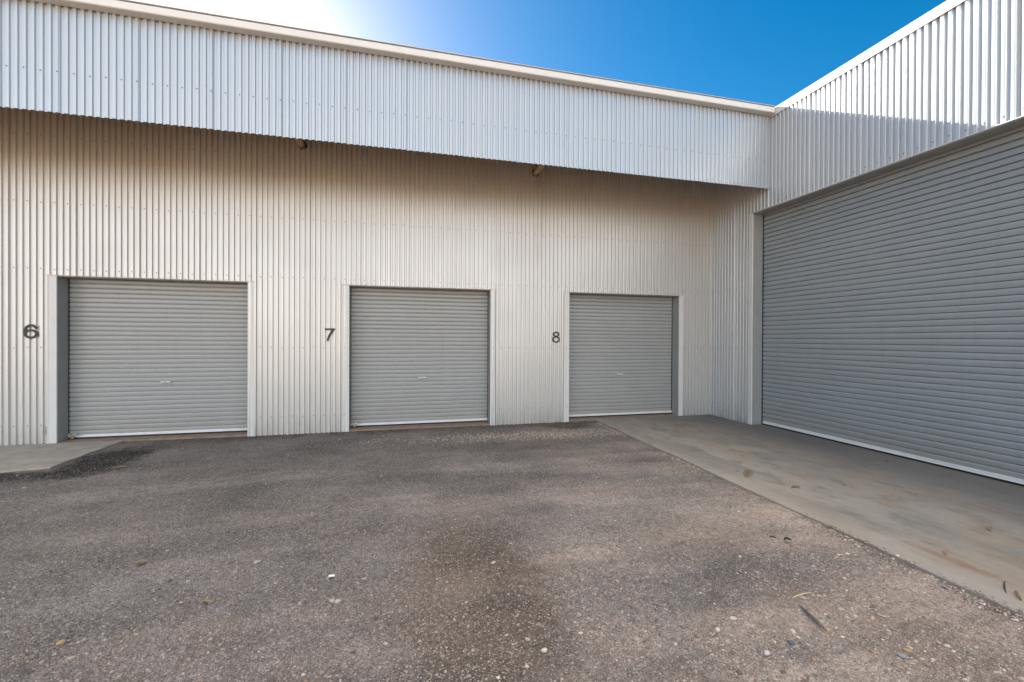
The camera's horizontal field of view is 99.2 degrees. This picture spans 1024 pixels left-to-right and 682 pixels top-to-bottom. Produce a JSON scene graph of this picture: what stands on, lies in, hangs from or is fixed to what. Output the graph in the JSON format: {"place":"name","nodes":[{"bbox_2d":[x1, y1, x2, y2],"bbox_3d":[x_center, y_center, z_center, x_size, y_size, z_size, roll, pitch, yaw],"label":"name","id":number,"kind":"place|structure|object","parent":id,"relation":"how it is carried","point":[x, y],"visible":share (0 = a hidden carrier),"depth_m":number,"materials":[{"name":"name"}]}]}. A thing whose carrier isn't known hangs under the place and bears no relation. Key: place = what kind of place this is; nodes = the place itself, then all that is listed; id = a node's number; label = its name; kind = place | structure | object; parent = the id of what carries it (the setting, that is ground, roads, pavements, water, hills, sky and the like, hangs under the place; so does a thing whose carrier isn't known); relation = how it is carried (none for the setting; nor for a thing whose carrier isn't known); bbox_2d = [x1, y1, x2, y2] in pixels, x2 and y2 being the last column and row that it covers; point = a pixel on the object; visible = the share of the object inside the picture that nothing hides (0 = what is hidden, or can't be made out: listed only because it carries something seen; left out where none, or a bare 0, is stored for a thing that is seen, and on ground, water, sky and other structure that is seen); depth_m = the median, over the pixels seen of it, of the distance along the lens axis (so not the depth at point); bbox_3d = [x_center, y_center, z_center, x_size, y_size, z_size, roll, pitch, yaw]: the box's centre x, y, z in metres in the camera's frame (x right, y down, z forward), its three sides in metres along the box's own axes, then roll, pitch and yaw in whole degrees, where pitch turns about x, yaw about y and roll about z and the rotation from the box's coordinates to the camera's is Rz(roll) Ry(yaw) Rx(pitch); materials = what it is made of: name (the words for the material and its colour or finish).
{"place":"outdoors","nodes":[
{"label":"outdoors","id":0,"kind":"place"},
{"bbox_2d":[0,440,122,472],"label":"concrete path","id":1,"kind":"structure","parent":0,"point":[27,457],"depth_m":5.55,"materials":[{"name":"grey concrete"}]},
{"bbox_2d":[0,420,1023,681],"bbox_3d":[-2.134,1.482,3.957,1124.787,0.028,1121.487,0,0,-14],"label":"ground","id":2,"kind":"structure","parent":0,"point":[394,465],"depth_m":2.88,"materials":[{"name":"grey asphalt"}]},
{"bbox_2d":[55,639,66,645],"bbox_3d":[-2.227,1.490,2.154,0.030,0.022,0.039,7,0,24],"label":"pebble","id":3,"kind":"object","parent":2,"relation":"on","point":[60,642],"visible":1,"depth_m":2.15,"materials":[{"name":"stone"}]},
{"bbox_2d":[135,559,147,563],"bbox_3d":[-2.451,1.460,2.886,0.068,0.020,0.035,0,0,-14],"label":"dead leaf","id":4,"kind":"object","parent":2,"relation":"on","point":[142,560],"visible":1,"depth_m":2.89,"materials":[{"name":"brown plant"}]},
{"bbox_2d":[59,431,246,442],"bbox_3d":[-5.295,1.509,6.705,2.390,0.160,0.629,0,0,-14],"label":"door sill","id":5,"kind":"structure","parent":2,"relation":"on","point":[184,436],"depth_m":6.48,"materials":[{"name":"concrete"}]},
{"bbox_2d":[0,0,775,445],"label":"storage shed","id":6,"kind":"structure","parent":2,"relation":"on","point":[214,224],"depth_m":6.70,"materials":[{"name":"metal"}]},
{"bbox_2d":[24,324,37,338],"bbox_3d":[-6.648,-0.133,6.024,0.154,0.200,0.013,0,0,-14],"label":"door number","id":7,"kind":"object","parent":6,"relation":"attached to","point":[28,330],"depth_m":6.02,"materials":[{"name":"black plastic"}]},
{"bbox_2d":[66,276,247,438],"bbox_3d":[-5.275,0.245,6.602,2.401,2.362,0.095,0,0,-14],"label":"roller door","id":8,"kind":"structure","parent":6,"relation":"in","point":[156,357],"depth_m":6.60,"materials":[{"name":"metal"}]},
{"bbox_2d":[325,328,334,340],"bbox_3d":[-2.908,-0.100,6.965,0.152,0.205,0.013,0,0,-14],"label":"door number","id":9,"kind":"object","parent":6,"relation":"attached to","point":[331,332],"depth_m":6.96,"materials":[{"name":"black plastic"}]},
{"bbox_2d":[351,285,487,426],"bbox_3d":[-1.563,0.257,7.535,2.326,2.362,0.095,0,0,-14],"label":"roller door","id":10,"kind":"structure","parent":6,"relation":"in","point":[417,355],"depth_m":7.54,"materials":[{"name":"metal"}]},
{"bbox_2d":[552,332,559,342],"bbox_3d":[0.801,-0.070,7.898,0.141,0.204,0.013,0,0,-14],"label":"door number","id":11,"kind":"object","parent":6,"relation":"attached to","point":[556,337],"depth_m":7.89,"materials":[{"name":"black plastic"}]},
{"bbox_2d":[569,292,671,417],"bbox_3d":[2.097,0.269,8.472,2.280,2.362,0.063,0,0,-14],"label":"roller door","id":12,"kind":"structure","parent":6,"relation":"in","point":[620,346],"depth_m":8.47,"materials":[{"name":"metal"}]},
{"bbox_2d":[349,420,489,430],"bbox_3d":[-1.587,1.521,7.638,2.322,0.160,0.629,0,0,-14],"label":"door sill","id":13,"kind":"structure","parent":2,"relation":"on","point":[413,426],"depth_m":7.39,"materials":[{"name":"concrete"}]},
{"bbox_2d":[569,412,677,421],"bbox_3d":[2.071,1.533,8.558,2.288,0.160,0.629,0,0,-14],"label":"door sill","id":14,"kind":"structure","parent":2,"relation":"on","point":[607,417],"depth_m":8.29,"materials":[{"name":"concrete"}]},
{"bbox_2d":[764,650,770,655],"bbox_3d":[1.222,1.495,2.089,0.036,0.023,0.024,3,5,-26],"label":"pebble","id":15,"kind":"object","parent":2,"relation":"on","point":[767,653],"visible":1,"depth_m":2.08,"materials":[{"name":"white stone"}]},
{"bbox_2d":[595,414,1023,616],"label":"concrete slab","id":16,"kind":"structure","parent":2,"relation":"on","point":[924,516],"depth_m":4.25,"materials":[{"name":"grey concrete"}]},
{"bbox_2d":[798,604,823,628],"bbox_3d":[1.623,1.491,2.365,0.017,0.016,0.197,0,0,2],"label":"stick","id":17,"kind":"object","parent":2,"relation":"on","point":[813,617],"visible":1,"depth_m":2.35,"materials":[{"name":"grey wood"}]},
{"bbox_2d":[665,0,1023,486],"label":"workshop shed","id":18,"kind":"structure","parent":2,"relation":"on","point":[867,269],"depth_m":5.59,"materials":[{"name":"grey metal"}]},
{"bbox_2d":[762,125,1023,486],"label":"roller door","id":19,"kind":"structure","parent":18,"relation":"in","point":[893,317],"depth_m":5.48,"materials":[{"name":"metal"}]},
{"bbox_2d":[897,653,908,658],"bbox_3d":[1.872,1.508,2.089,0.047,0.016,0.032,4,7,26],"label":"pebble","id":20,"kind":"object","parent":2,"relation":"on","point":[902,655],"visible":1,"depth_m":2.08,"materials":[{"name":"grey stone"}]},
{"bbox_2d":[902,648,912,652],"bbox_3d":[1.925,1.506,2.122,0.042,0.016,0.025,4,8,26],"label":"pebble","id":21,"kind":"object","parent":2,"relation":"on","point":[907,650],"visible":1,"depth_m":2.12,"materials":[{"name":"stone"}]},
{"bbox_2d":[132,0,946,105],"label":"sky","id":22,"kind":"structure","parent":0,"point":[768,52],"materials":[{"name":"blue"}]},
{"bbox_2d":[744,469,752,476],"bbox_3d":[2.626,1.473,4.853,0.103,0.006,0.318,0,0,33],"label":"twig","id":23,"kind":"object","parent":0,"point":[750,473],"visible":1,"depth_m":4.84,"materials":[{"name":"brown wood"}]}
]}

